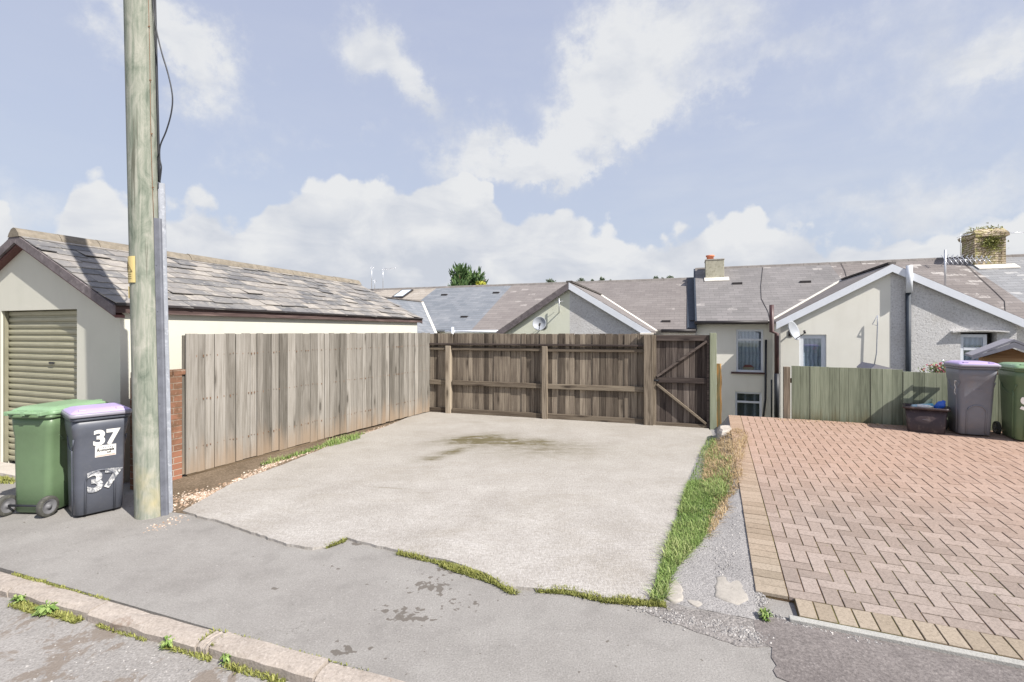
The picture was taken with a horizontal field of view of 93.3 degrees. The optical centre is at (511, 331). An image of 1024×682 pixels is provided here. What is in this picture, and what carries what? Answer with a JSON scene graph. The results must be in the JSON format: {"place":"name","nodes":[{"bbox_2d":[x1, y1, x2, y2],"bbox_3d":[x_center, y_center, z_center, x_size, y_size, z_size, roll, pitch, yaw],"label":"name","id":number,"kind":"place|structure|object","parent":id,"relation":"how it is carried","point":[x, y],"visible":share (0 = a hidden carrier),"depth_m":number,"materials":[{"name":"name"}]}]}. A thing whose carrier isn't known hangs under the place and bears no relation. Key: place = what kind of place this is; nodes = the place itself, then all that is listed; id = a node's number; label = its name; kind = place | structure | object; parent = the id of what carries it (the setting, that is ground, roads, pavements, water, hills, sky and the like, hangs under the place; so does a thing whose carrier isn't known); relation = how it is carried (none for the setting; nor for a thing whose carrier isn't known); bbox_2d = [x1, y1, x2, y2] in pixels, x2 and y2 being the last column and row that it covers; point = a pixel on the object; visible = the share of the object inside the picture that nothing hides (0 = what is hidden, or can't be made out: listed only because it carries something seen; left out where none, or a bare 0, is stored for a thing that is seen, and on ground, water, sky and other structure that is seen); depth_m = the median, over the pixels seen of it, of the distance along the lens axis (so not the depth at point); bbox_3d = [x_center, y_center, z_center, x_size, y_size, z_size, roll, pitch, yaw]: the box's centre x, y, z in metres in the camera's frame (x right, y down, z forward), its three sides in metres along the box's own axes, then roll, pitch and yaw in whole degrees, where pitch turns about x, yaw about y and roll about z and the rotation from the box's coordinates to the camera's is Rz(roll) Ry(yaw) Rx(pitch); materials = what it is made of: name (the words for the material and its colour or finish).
{"place":"outdoors","nodes":[
{"label":"outdoors","id":0,"kind":"place"},
{"bbox_2d":[0,596,288,681],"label":"road","id":1,"kind":"structure","parent":0,"point":[25,637],"depth_m":2.75,"materials":[{"name":"grey asphalt"}]},
{"bbox_2d":[9,594,26,604],"bbox_3d":[-3.363,1.825,3.306,0.134,0.059,0.122,0,0,0],"label":"weed","id":2,"kind":"object","parent":1,"relation":"on","point":[16,598],"visible":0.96,"depth_m":3.29,"materials":[{"name":"green plant"}]},
{"bbox_2d":[29,600,58,616],"bbox_3d":[-3.071,1.825,3.205,0.207,0.059,0.201,0,0,0],"label":"weed","id":3,"kind":"object","parent":1,"relation":"on","point":[42,609],"visible":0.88,"depth_m":3.15,"materials":[{"name":"green plant"}]},
{"bbox_2d":[13,629,217,681],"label":"stone chips","id":4,"kind":"object","parent":1,"relation":"on","point":[116,661],"visible":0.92,"depth_m":2.69,"materials":[{"name":"grey gravel"}]},
{"bbox_2d":[7,599,286,681],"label":"moss","id":5,"kind":"object","parent":1,"relation":"on","point":[25,606],"visible":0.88,"depth_m":2.90,"materials":[{"name":"green plant"}]},
{"bbox_2d":[158,635,174,650],"bbox_3d":[-2.015,1.825,2.843,0.110,0.060,0.107,0,0,0],"label":"weed","id":6,"kind":"object","parent":1,"relation":"on","point":[167,643],"visible":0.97,"depth_m":2.82,"materials":[{"name":"green plant"}]},
{"bbox_2d":[219,653,231,664],"bbox_3d":[-1.595,1.825,2.697,0.074,0.060,0.088,0,0,-24],"label":"weed","id":7,"kind":"object","parent":1,"relation":"on","point":[225,657],"visible":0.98,"depth_m":2.68,"materials":[{"name":"green plant"}]},
{"bbox_2d":[0,227,422,482],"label":"garage","id":8,"kind":"structure","parent":0,"point":[64,317],"depth_m":6.50,"materials":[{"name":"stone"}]},
{"bbox_2d":[9,310,76,460],"bbox_3d":[-6.131,0.747,6.340,1.630,2.037,0.060,0,0,20],"label":"roller door","id":9,"kind":"structure","parent":8,"relation":"in","point":[42,344],"depth_m":6.36,"materials":[{"name":"green paint"}]},
{"bbox_2d":[173,424,389,511],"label":"gravel","id":10,"kind":"structure","parent":0,"point":[198,496],"depth_m":5.46,"materials":[{"name":"beige gravel"}]},
{"bbox_2d":[172,416,409,513],"bbox_3d":[-2.900,1.822,7.950,1.504,0.056,6.389,0,0,13],"label":"soil strip","id":11,"kind":"object","parent":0,"point":[214,478],"visible":0.18,"depth_m":6.11,"materials":[{"name":"brown soil"}]},
{"bbox_2d":[182,333,429,476],"bbox_3d":[-2.993,0.961,8.389,0.186,1.878,5.320,0,0,25],"label":"timber fence","id":12,"kind":"object","parent":11,"relation":"on","point":[248,395],"visible":0.98,"depth_m":7.31,"materials":[{"name":"brown wood"}]},
{"bbox_2d":[260,431,364,465],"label":"grass","id":13,"kind":"structure","parent":11,"relation":"on","point":[338,441],"depth_m":7.53,"materials":[{"name":"green plant"}]},
{"bbox_2d":[0,451,797,681],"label":"footpath","id":14,"kind":"structure","parent":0,"point":[358,606],"depth_m":3.16,"materials":[{"name":"grey asphalt"}]},
{"bbox_2d":[0,462,14,477],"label":"garage apron","id":15,"kind":"object","parent":14,"relation":"on","point":[8,469],"visible":0.09,"depth_m":6.18,"materials":[{"name":"concrete"}]},
{"bbox_2d":[0,475,15,483],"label":"grass","id":16,"kind":"structure","parent":14,"relation":"on","point":[7,479],"depth_m":5.80,"materials":[{"name":"green plant"}]},
{"bbox_2d":[0,399,108,516],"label":"wheelie bin","id":17,"kind":"object","parent":14,"relation":"on","point":[41,463],"visible":0.81,"depth_m":4.75,"materials":[{"name":"green plastic"}]},
{"bbox_2d":[61,403,131,515],"bbox_3d":[-4.205,1.272,4.882,0.638,1.056,0.482,0,0,40],"label":"wheelie bin","id":18,"kind":"object","parent":14,"relation":"on","point":[96,436],"visible":1,"depth_m":4.71,"materials":[{"name":"grey plastic"}]},
{"bbox_2d":[123,0,172,519],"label":"utility pole","id":19,"kind":"object","parent":14,"relation":"on","point":[150,378],"visible":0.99,"depth_m":4.65,"materials":[{"name":"brown wood"}]},
{"bbox_2d":[130,369,185,489],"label":"brick wall","id":20,"kind":"structure","parent":14,"relation":"on","point":[176,402],"depth_m":5.86,"materials":[{"name":"brick"}]},
{"bbox_2d":[143,515,188,532],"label":"gravel","id":21,"kind":"structure","parent":14,"relation":"on","point":[169,522],"depth_m":4.51,"materials":[{"name":"grey gravel"}]},
{"bbox_2d":[0,572,404,681],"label":"kerb","id":22,"kind":"structure","parent":14,"relation":"on","point":[289,665],"depth_m":2.84,"materials":[{"name":"concrete"}]},
{"bbox_2d":[11,571,368,670],"bbox_3d":[-2.241,1.780,3.021,3.105,0.028,0.149,0,0,20],"label":"moss","id":23,"kind":"object","parent":22,"relation":"on","point":[34,579],"visible":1,"depth_m":3.34,"materials":[{"name":"green plant"}]},
{"bbox_2d":[216,563,593,673],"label":"stone chips","id":24,"kind":"object","parent":14,"relation":"on","point":[385,582],"visible":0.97,"depth_m":3.29,"materials":[{"name":"grey stone"}]},
{"bbox_2d":[325,536,668,608],"bbox_3d":[-0.276,1.772,3.560,2.756,0.050,0.338,0,0,22],"label":"moss","id":25,"kind":"object","parent":14,"relation":"on","point":[469,571],"visible":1,"depth_m":3.35,"materials":[{"name":"green plant"}]},
{"bbox_2d":[632,602,769,647],"bbox_3d":[1.125,1.823,2.991,0.803,0.054,0.380,0,0,12],"label":"broken tarmac edge","id":26,"kind":"object","parent":14,"relation":"on","point":[725,619],"visible":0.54,"depth_m":2.98,"materials":[{"name":"grey asphalt"}]},
{"bbox_2d":[628,605,774,643],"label":"stone chips","id":27,"kind":"object","parent":26,"relation":"on","point":[746,631],"visible":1,"depth_m":2.94,"materials":[{"name":"grey gravel"}]},
{"bbox_2d":[754,614,1023,681],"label":"dark tarmac patch","id":28,"kind":"object","parent":14,"relation":"on","point":[806,654],"visible":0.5,"depth_m":2.63,"materials":[{"name":"grey asphalt"}]},
{"bbox_2d":[757,607,772,621],"bbox_3d":[1.584,1.765,3.021,0.099,0.059,0.104,0,0,0],"label":"weed","id":29,"kind":"object","parent":28,"relation":"on","point":[764,613],"visible":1,"depth_m":3.01,"materials":[{"name":"green plant"}]},
{"bbox_2d":[758,611,881,644],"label":"stone chips","id":30,"kind":"object","parent":28,"relation":"on","point":[805,626],"visible":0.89,"depth_m":2.94,"materials":[{"name":"grey gravel"}]},
{"bbox_2d":[789,615,1023,668],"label":"edging kerb","id":31,"kind":"structure","parent":14,"relation":"on","point":[987,657],"depth_m":2.77,"materials":[{"name":"concrete"}]},
{"bbox_2d":[183,411,711,600],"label":"concrete slab","id":32,"kind":"structure","parent":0,"point":[524,503],"depth_m":5.18,"materials":[{"name":"grey concrete"}]},
{"bbox_2d":[429,333,653,425],"bbox_3d":[0.408,0.973,9.981,4.832,1.895,0.168,0,0,18],"label":"timber fence","id":33,"kind":"object","parent":32,"relation":"on","point":[594,377],"visible":0.99,"depth_m":9.89,"materials":[{"name":"brown wood"}]},
{"bbox_2d":[710,333,716,429],"bbox_3d":[3.689,0.988,8.868,0.114,1.925,0.100,0,0,19],"label":"gate post","id":34,"kind":"object","parent":32,"relation":"on","point":[713,380],"visible":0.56,"depth_m":8.82,"materials":[{"name":"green wood"}]},
{"bbox_2d":[653,335,709,429],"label":"timber gate","id":35,"kind":"structure","parent":34,"relation":"attached to","point":[681,379],"depth_m":9.07,"materials":[{"name":"brown wood"}]},
{"bbox_2d":[0,0,1023,288],"label":"sky","id":36,"kind":"structure","parent":0,"point":[516,141],"materials":[{"name":"blue"}]},
{"bbox_2d":[643,437,735,601],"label":"grass","id":37,"kind":"structure","parent":0,"point":[694,493],"depth_m":4.50,"materials":[{"name":"green plant"}]},
{"bbox_2d":[650,415,761,619],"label":"verge ground","id":38,"kind":"structure","parent":0,"point":[697,582],"depth_m":3.68,"materials":[{"name":"grey gravel"}]},
{"bbox_2d":[665,580,683,603],"bbox_3d":[1.123,1.804,3.337,0.121,0.051,0.316,0,0,19],"label":"concrete lump","id":39,"kind":"object","parent":38,"relation":"on","point":[677,596],"visible":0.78,"depth_m":3.28,"materials":[{"name":"beige concrete"}]},
{"bbox_2d":[687,600,701,606],"bbox_3d":[1.217,1.809,3.209,0.116,0.043,0.130,0,0,0],"label":"concrete lump","id":40,"kind":"object","parent":38,"relation":"on","point":[695,603],"visible":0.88,"depth_m":3.18,"materials":[{"name":"beige concrete"}]},
{"bbox_2d":[673,513,746,578],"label":"stone chips","id":41,"kind":"object","parent":38,"relation":"on","point":[722,547],"visible":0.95,"depth_m":3.86,"materials":[{"name":"grey gravel"}]},
{"bbox_2d":[717,425,730,438],"bbox_3d":[3.486,1.705,7.882,0.262,0.299,0.614,0,0,22],"label":"rubble block","id":42,"kind":"object","parent":38,"relation":"on","point":[722,430],"depth_m":7.75,"materials":[{"name":"stone"}]},
{"bbox_2d":[696,427,752,538],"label":"dry grass","id":43,"kind":"structure","parent":38,"relation":"on","point":[733,477],"depth_m":6.11,"materials":[{"name":"brown plant"}]},
{"bbox_2d":[714,576,747,604],"bbox_3d":[1.513,1.801,3.333,0.232,0.058,0.396,0,0,21],"label":"concrete lump","id":44,"kind":"object","parent":38,"relation":"on","point":[733,592],"visible":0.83,"depth_m":3.30,"materials":[{"name":"beige concrete"}]},
{"bbox_2d":[752,591,772,607],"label":"stone chips","id":45,"kind":"object","parent":38,"relation":"on","point":[758,603],"visible":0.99,"depth_m":3.20,"materials":[{"name":"grey stone"}]},
{"bbox_2d":[777,418,905,426],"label":"dry grass","id":46,"kind":"structure","parent":0,"point":[829,421],"depth_m":8.05,"materials":[{"name":"plant"}]},
{"bbox_2d":[740,416,1023,660],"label":"driveway paving","id":47,"kind":"structure","parent":0,"point":[953,553],"depth_m":4.39,"materials":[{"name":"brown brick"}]},
{"bbox_2d":[729,415,1023,659],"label":"driveway border","id":48,"kind":"object","parent":47,"relation":"on","point":[767,575],"visible":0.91,"depth_m":3.11,"materials":[{"name":"brown brick"}]},
{"bbox_2d":[783,366,1001,430],"bbox_3d":[8.490,1.200,7.089,7.939,1.201,0.106,0,0,22],"label":"green fence","id":49,"kind":"object","parent":47,"relation":"on","point":[861,395],"visible":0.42,"depth_m":8.09,"materials":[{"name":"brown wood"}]},
{"bbox_2d":[902,403,950,433],"bbox_3d":[6.377,1.341,7.457,0.556,0.382,0.453,0,0,39],"label":"recycling box","id":50,"kind":"object","parent":47,"relation":"on","point":[926,420],"visible":0.93,"depth_m":7.31,"materials":[{"name":"brown plastic"}]},
{"bbox_2d":[917,404,932,407],"bbox_3d":[6.316,1.148,7.389,0.190,0.062,0.064,-2,-1,34],"label":"bottle","id":51,"kind":"object","parent":50,"relation":"in","point":[923,405],"visible":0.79,"depth_m":7.37,"materials":[{"name":"white plastic"}]},
{"bbox_2d":[943,360,1000,434],"bbox_3d":[6.851,0.987,7.247,0.492,1.096,0.658,0,0,22],"label":"wheelie bin","id":52,"kind":"object","parent":47,"relation":"on","point":[970,386],"visible":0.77,"depth_m":7.05,"materials":[{"name":"grey plastic"}]},
{"bbox_2d":[992,362,1023,440],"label":"wheelie bin","id":53,"kind":"object","parent":47,"relation":"on","point":[1011,376],"visible":0.92,"depth_m":6.83,"materials":[{"name":"green plastic"}]},
{"bbox_2d":[933,400,945,408],"bbox_3d":[6.478,1.124,7.316,0.110,0.190,0.107,0,35,-21],"label":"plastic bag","id":54,"kind":"object","parent":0,"point":[940,404],"visible":0.71,"depth_m":7.28,"materials":[{"name":"blue plastic"}]},
{"bbox_3d":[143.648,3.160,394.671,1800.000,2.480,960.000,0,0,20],"label":"ground","id":55,"kind":"structure","parent":0,"visible":0},
{"bbox_2d":[369,287,435,300],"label":"terraced house","id":56,"kind":"structure","parent":55,"relation":"on","point":[416,293],"depth_m":21.68,"materials":[{"name":"beige tile"}]},
{"bbox_2d":[382,284,511,333],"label":"terraced house","id":57,"kind":"structure","parent":55,"relation":"on","point":[464,309],"depth_m":18.82,"materials":[{"name":"grey tile"}]},
{"bbox_2d":[448,262,488,285],"bbox_3d":[-2.842,-0.050,32.028,5.060,8.910,5.021,0,0,0],"label":"conifer tree","id":58,"kind":"object","parent":55,"relation":"on","point":[461,275],"visible":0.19,"depth_m":30.99,"materials":[{"name":"green plant"}]},
{"bbox_2d":[475,280,485,284],"bbox_3d":[-1.929,0.609,29.952,1.393,7.592,1.626,0,0,23],"label":"garden tree","id":59,"kind":"object","parent":55,"relation":"on","point":[480,282],"visible":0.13,"depth_m":29.92,"materials":[{"name":"yellow plant"}]},
{"bbox_2d":[472,280,605,334],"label":"terraced house","id":60,"kind":"structure","parent":55,"relation":"on","point":[519,308],"depth_m":16.73,"materials":[{"name":"grey tile"}]},
{"bbox_2d":[532,316,545,329],"bbox_3d":[0.822,-0.225,13.382,0.475,0.383,0.320,0,0,-43],"label":"satellite dish","id":61,"kind":"object","parent":60,"relation":"attached to","point":[539,323],"visible":1,"depth_m":13.37,"materials":[{"name":"grey metal"}]},
{"bbox_2d":[567,277,696,334],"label":"terraced house","id":62,"kind":"structure","parent":55,"relation":"on","point":[658,306],"depth_m":15.11,"materials":[{"name":"grey tile"}]},
{"bbox_2d":[717,363,721,426],"bbox_3d":[3.866,1.275,9.036,0.102,1.350,0.070,0,0,19],"label":"wooden stake","id":63,"kind":"object","parent":55,"relation":"on","point":[719,388],"visible":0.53,"depth_m":9.00,"materials":[{"name":"brown wood"}]},
{"bbox_2d":[687,255,892,422],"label":"terraced house","id":64,"kind":"structure","parent":55,"relation":"on","point":[747,314],"depth_m":13.84,"materials":[{"name":"grey tile"}]},
{"bbox_2d":[743,365,753,369],"bbox_3d":[6.864,1.035,14.023,0.300,0.140,0.050,0,0,20],"label":"ornament","id":65,"kind":"object","parent":64,"relation":"in","point":[748,367],"visible":1,"depth_m":14.01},
{"bbox_2d":[735,391,761,416],"bbox_3d":[6.840,2.245,14.006,0.692,1.010,0.139,0,0,20],"label":"window","id":66,"kind":"structure","parent":64,"relation":"in","point":[746,403],"depth_m":14.04,"materials":[{"name":"white plastic"}]},
{"bbox_2d":[736,329,762,371],"bbox_3d":[6.871,0.553,13.995,0.704,1.224,0.139,0,0,20],"label":"window","id":67,"kind":"structure","parent":64,"relation":"in","point":[749,342],"depth_m":14.03,"materials":[{"name":"white plastic"}]},
{"bbox_2d":[788,321,805,339],"bbox_3d":[7.096,-0.026,12.109,0.386,0.483,0.614,0,0,20],"label":"satellite dish","id":68,"kind":"object","parent":64,"relation":"attached to","point":[793,331],"visible":1,"depth_m":12.12,"materials":[{"name":"white metal"}]},
{"bbox_2d":[799,335,825,366],"bbox_3d":[7.646,0.864,12.331,0.596,1.572,0.135,0,0,20],"label":"window","id":69,"kind":"structure","parent":64,"relation":"in","point":[812,348],"depth_m":12.35,"materials":[{"name":"white plastic"}]},
{"bbox_2d":[872,315,877,363],"bbox_3d":[8.788,0.260,11.700,0.124,1.320,0.024,0,0,20],"label":"washing line post","id":70,"kind":"object","parent":64,"relation":"attached to","point":[876,337],"visible":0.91,"depth_m":11.68,"materials":[{"name":"metal"}]},
{"bbox_2d":[857,362,903,371],"bbox_3d":[8.136,2.551,10.714,0.588,3.698,0.900,0,0,20],"label":"parasol","id":71,"kind":"object","parent":55,"relation":"on","point":[867,365],"visible":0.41,"depth_m":10.52,"materials":[{"name":"fabric"}]},
{"bbox_2d":[829,222,1023,372],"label":"terraced house","id":72,"kind":"structure","parent":55,"relation":"on","point":[960,314],"depth_m":11.52,"materials":[{"name":"paint"}]},
{"bbox_2d":[957,233,971,255],"bbox_3d":[13.670,-2.658,14.580,0.261,0.702,0.293,0,0,-6],"label":"tv aerial","id":73,"kind":"object","parent":72,"relation":"attached to","point":[960,236],"visible":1,"depth_m":14.71,"materials":[{"name":"metal"}]},
{"bbox_2d":[941,249,991,285],"bbox_3d":[10.905,-1.486,11.592,1.070,0.958,0.214,0,0,0],"label":"tv aerial","id":74,"kind":"object","parent":72,"relation":"attached to","point":[945,258],"visible":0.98,"depth_m":11.58,"materials":[{"name":"metal"}]},
{"bbox_2d":[961,334,986,360],"bbox_3d":[10.677,0.657,11.226,0.498,1.186,0.139,0,0,20],"label":"window","id":75,"kind":"structure","parent":72,"relation":"in","point":[969,342],"depth_m":11.24,"materials":[{"name":"white plastic"}]},
{"bbox_2d":[919,360,945,372],"bbox_3d":[7.037,1.088,8.018,0.351,1.225,0.493,0,0,-24],"label":"flowering shrub","id":76,"kind":"object","parent":55,"relation":"on","point":[935,368],"visible":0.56,"depth_m":7.98,"materials":[{"name":"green plant"}]},
{"bbox_2d":[958,254,1023,301],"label":"terraced house","id":77,"kind":"structure","parent":55,"relation":"on","point":[1010,280],"depth_m":13.83,"materials":[{"name":"tile"}]},
{"bbox_2d":[965,339,1023,374],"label":"garden shed","id":78,"kind":"structure","parent":55,"relation":"on","point":[1006,353],"depth_m":7.62,"materials":[{"name":"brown wood"}]}
]}

